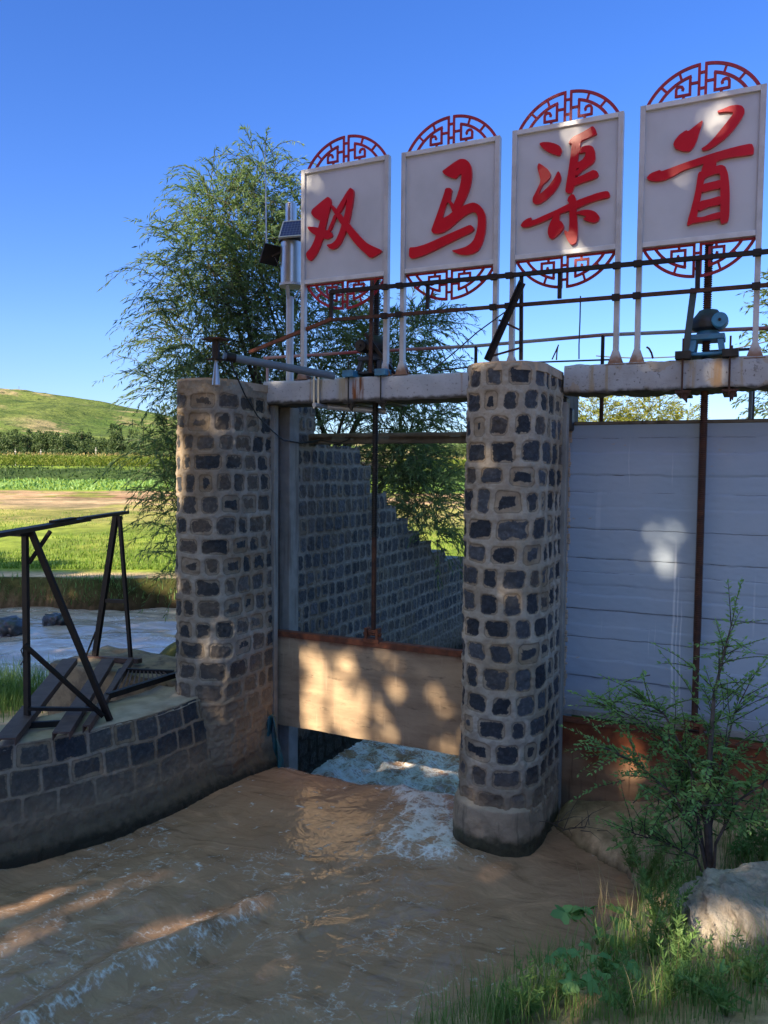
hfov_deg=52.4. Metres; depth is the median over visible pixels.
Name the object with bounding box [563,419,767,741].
breast wall
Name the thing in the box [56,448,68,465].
bushy tree
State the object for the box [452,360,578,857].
stone pier
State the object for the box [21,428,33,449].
poplar tree
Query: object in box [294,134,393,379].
sign board
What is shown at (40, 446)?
broad tree
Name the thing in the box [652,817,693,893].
feathery weed
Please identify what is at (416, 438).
cross beam
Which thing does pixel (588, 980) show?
broad leaved plant
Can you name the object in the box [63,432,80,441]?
broad tree
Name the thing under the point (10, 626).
river rock
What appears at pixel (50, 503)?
ground
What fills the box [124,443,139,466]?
broad tree
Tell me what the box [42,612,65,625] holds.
river rock
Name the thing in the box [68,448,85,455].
bushy tree
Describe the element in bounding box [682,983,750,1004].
fallen stalk
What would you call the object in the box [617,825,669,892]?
feathery weed
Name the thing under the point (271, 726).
torn tarp
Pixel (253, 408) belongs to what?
sensor cable
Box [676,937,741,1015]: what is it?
feathery weed
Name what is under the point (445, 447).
broad tree
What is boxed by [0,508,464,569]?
lawn grass
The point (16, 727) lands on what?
channel plank
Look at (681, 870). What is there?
feathery weed
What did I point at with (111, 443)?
broad tree
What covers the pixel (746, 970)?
feathery weed
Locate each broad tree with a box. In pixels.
[0,432,26,451]
[0,440,15,451]
[16,442,31,452]
[28,430,55,465]
[31,440,46,453]
[46,435,62,449]
[54,437,74,452]
[61,435,75,448]
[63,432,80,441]
[70,438,83,450]
[85,437,113,450]
[92,438,117,454]
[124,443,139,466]
[130,434,150,453]
[437,443,453,454]
[450,443,466,458]
[456,446,466,457]
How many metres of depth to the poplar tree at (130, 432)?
228.60 m
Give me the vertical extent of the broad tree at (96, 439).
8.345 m
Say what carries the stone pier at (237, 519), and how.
on the ground at (50, 503)
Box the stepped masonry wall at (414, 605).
[280,407,464,773]
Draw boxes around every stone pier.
[175,378,298,776]
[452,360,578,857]
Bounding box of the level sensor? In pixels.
[201,337,385,413]
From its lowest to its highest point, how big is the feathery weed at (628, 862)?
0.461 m
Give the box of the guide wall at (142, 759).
[0,685,276,868]
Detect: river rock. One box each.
[0,615,21,636]
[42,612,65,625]
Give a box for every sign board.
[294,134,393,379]
[393,114,501,375]
[506,89,624,364]
[626,61,766,363]
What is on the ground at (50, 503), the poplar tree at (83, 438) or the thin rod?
the poplar tree at (83, 438)
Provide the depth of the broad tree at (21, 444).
205.57 m
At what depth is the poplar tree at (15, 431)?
221.96 m
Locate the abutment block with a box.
[46,645,175,714]
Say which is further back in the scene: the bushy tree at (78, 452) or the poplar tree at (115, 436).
the poplar tree at (115, 436)
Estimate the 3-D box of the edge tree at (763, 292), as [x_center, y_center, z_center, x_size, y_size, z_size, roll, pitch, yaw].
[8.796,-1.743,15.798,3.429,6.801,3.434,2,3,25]
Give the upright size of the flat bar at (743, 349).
0.045 m
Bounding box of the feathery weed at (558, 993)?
[528,948,586,1004]
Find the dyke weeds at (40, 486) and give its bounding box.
[0,476,464,492]
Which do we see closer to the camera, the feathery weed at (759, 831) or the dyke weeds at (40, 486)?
the feathery weed at (759, 831)
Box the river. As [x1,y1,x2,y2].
[0,607,176,686]
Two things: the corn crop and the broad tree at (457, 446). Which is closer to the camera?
the corn crop
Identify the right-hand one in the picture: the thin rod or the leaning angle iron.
the thin rod
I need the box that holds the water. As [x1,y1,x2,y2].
[0,739,643,1023]
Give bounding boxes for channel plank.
[0,658,76,745]
[52,658,113,739]
[82,657,133,732]
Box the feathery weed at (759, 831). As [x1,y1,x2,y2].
[756,830,767,858]
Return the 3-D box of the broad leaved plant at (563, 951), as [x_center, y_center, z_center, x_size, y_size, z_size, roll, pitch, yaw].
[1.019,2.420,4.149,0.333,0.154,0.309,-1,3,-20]
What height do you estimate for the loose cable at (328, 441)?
0.057 m
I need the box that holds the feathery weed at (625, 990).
[581,940,669,1015]
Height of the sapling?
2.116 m
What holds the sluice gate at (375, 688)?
attached to the stone pier at (521, 417)
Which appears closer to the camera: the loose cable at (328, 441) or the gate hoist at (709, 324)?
the gate hoist at (709, 324)
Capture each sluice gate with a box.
[278,280,462,754]
[561,244,767,811]
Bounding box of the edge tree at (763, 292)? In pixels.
[731,271,767,418]
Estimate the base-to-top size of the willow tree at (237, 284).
8.009 m
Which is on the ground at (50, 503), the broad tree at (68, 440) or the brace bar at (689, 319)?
the broad tree at (68, 440)
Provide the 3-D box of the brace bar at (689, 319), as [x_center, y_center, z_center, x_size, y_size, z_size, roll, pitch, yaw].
[2.418,-1.514,6.168,0.045,0.497,0.122,0,3,-16]
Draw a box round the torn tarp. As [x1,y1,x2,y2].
[267,713,284,767]
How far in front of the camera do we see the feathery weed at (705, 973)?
3.45 m
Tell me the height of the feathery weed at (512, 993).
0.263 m
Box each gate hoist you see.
[342,335,406,410]
[675,309,738,402]
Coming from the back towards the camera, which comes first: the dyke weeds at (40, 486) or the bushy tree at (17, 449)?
the bushy tree at (17, 449)
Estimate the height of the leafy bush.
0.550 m
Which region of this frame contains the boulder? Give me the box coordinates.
[677,861,767,964]
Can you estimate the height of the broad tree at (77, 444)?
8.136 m
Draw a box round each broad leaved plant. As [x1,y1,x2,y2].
[544,939,611,979]
[550,903,632,950]
[558,947,648,1003]
[715,957,767,984]
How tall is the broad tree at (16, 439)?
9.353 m
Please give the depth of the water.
5.37 m
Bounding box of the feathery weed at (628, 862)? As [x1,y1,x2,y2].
[611,815,645,872]
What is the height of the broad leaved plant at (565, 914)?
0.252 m
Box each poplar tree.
[6,429,18,444]
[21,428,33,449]
[46,429,59,465]
[75,429,86,442]
[79,429,95,450]
[108,423,125,452]
[126,428,137,442]
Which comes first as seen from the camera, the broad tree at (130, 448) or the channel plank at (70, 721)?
the channel plank at (70, 721)
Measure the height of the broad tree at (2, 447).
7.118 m
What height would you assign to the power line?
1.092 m
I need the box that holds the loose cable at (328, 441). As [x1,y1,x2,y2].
[306,439,349,442]
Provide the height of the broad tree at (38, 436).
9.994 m
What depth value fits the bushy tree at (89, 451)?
199.23 m
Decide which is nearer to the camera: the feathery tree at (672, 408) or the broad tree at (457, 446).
the feathery tree at (672, 408)
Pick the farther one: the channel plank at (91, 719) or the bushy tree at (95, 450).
the bushy tree at (95, 450)
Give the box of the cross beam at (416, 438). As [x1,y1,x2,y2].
[309,432,466,444]
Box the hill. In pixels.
[0,388,466,466]
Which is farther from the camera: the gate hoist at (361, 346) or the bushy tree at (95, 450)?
the bushy tree at (95, 450)
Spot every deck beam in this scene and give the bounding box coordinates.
[263,372,467,406]
[564,355,767,397]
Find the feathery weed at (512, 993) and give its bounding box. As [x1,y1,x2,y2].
[492,975,546,1022]
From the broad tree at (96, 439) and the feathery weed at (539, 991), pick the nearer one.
the feathery weed at (539, 991)
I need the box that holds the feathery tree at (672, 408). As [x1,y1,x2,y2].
[578,394,709,421]
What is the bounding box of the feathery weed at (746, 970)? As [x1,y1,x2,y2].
[725,928,767,992]
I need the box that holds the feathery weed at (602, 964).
[592,917,644,979]
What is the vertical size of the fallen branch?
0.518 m
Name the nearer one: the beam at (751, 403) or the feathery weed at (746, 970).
the feathery weed at (746, 970)
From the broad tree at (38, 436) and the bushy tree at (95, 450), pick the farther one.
the broad tree at (38, 436)
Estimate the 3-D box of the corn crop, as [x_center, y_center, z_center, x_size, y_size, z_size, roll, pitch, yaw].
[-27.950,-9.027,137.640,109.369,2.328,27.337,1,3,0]
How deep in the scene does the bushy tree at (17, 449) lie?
201.87 m
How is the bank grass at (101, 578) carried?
on the ground at (50, 503)
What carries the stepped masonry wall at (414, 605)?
on the ground at (50, 503)
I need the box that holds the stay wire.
[431,312,503,370]
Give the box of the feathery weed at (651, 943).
[617,889,690,964]
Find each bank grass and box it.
[0,572,176,605]
[0,651,64,721]
[359,808,767,1023]
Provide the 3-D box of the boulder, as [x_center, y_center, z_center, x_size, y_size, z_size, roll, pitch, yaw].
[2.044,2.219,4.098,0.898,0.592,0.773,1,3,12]
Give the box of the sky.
[0,0,767,433]
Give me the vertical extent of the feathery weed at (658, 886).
0.527 m
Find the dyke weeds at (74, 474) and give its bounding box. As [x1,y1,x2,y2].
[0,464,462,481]
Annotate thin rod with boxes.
[578,296,580,358]
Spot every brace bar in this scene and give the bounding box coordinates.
[364,332,395,373]
[684,288,696,350]
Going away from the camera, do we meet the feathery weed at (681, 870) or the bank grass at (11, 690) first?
the feathery weed at (681, 870)
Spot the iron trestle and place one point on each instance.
(26, 533)
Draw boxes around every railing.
[249,248,767,359]
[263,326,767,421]
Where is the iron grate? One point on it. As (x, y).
(167, 676)
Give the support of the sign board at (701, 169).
on the deck beam at (659, 378)
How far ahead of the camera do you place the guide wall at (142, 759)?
6.46 m
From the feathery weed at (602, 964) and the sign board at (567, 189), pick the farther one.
the sign board at (567, 189)
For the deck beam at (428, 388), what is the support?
on the stone pier at (237, 519)
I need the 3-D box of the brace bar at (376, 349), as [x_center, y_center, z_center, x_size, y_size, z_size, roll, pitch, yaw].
[-0.033,-1.480,7.337,0.330,0.423,0.021,1,3,10]
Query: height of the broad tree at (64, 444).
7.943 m
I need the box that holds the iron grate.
[106,668,175,698]
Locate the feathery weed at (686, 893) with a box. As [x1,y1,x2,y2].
[631,876,699,950]
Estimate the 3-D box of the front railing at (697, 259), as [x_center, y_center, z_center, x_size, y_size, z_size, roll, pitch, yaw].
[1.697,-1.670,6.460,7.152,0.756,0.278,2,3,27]
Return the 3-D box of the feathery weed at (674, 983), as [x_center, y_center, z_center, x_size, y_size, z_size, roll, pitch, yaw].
[1.359,2.079,3.494,0.261,0.348,0.269,-1,3,-20]
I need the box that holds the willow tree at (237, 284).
[92,124,485,620]
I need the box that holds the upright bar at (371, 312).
[368,280,373,372]
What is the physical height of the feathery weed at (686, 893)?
0.425 m
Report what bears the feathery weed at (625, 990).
on the ground at (50, 503)
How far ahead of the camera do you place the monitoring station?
8.22 m
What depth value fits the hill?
378.08 m
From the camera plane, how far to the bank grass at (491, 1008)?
3.71 m
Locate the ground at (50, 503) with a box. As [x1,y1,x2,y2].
[0,465,767,1023]
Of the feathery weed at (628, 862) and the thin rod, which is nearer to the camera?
the feathery weed at (628, 862)
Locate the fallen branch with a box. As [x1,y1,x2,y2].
[648,804,720,829]
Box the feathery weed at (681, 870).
[671,863,702,918]
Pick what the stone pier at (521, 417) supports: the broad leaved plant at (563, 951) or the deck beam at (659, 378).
the deck beam at (659, 378)
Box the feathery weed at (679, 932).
[659,891,701,965]
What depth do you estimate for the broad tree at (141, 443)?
208.50 m
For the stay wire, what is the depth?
6.92 m
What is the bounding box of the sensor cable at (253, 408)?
[220,343,317,443]
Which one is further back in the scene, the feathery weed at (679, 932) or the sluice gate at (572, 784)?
the sluice gate at (572, 784)
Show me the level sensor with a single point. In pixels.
(248, 360)
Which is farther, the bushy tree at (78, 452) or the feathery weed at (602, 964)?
the bushy tree at (78, 452)
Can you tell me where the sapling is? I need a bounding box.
[560,576,767,872]
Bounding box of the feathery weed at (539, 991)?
[511,953,558,1020]
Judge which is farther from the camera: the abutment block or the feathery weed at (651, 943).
the abutment block
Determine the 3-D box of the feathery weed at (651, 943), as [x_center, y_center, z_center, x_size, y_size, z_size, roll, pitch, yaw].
[1.442,2.219,4.097,0.346,0.379,0.267,0,3,-14]
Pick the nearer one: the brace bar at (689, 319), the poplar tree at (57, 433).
the brace bar at (689, 319)
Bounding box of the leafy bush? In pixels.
[727,789,767,862]
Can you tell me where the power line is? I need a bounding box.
[596,341,766,358]
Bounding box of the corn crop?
[0,451,465,468]
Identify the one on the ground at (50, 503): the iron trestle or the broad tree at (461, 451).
the broad tree at (461, 451)
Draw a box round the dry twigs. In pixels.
[539,800,614,838]
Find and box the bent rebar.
[552,344,558,359]
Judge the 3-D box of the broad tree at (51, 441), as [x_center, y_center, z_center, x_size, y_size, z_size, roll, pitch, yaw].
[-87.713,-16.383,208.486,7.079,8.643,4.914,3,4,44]
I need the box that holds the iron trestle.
[0,511,141,728]
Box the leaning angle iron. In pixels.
[484,280,525,361]
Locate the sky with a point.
(98, 98)
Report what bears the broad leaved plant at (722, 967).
on the ground at (50, 503)
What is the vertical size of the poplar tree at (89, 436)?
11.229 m
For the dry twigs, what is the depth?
6.37 m
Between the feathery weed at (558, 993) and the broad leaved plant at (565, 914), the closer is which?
the feathery weed at (558, 993)
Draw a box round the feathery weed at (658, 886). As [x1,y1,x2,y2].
[625,840,695,929]
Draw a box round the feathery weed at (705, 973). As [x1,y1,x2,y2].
[671,937,737,1005]
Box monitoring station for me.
[259,154,300,380]
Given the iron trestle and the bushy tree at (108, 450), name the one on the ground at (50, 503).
the bushy tree at (108, 450)
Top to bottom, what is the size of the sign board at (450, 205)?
2.284 m
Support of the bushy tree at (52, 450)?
on the ground at (50, 503)
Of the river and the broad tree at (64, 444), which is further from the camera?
the broad tree at (64, 444)
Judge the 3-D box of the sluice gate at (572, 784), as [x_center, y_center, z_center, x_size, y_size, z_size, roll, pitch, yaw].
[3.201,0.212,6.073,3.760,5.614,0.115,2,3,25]
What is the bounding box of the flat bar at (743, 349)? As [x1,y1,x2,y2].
[710,347,760,351]
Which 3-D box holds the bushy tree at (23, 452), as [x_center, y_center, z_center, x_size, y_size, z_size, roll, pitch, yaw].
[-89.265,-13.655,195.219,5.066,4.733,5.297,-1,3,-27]
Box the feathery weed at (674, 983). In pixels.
[652,935,712,1005]
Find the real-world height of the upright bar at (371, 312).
0.857 m
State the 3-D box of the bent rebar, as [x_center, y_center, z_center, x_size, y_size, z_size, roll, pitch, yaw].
[1.459,-1.363,6.656,0.061,0.133,0.021,2,3,25]
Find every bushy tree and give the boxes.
[9,447,26,465]
[17,448,33,459]
[42,446,62,455]
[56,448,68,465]
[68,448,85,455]
[82,444,94,455]
[92,445,110,453]
[101,446,123,456]

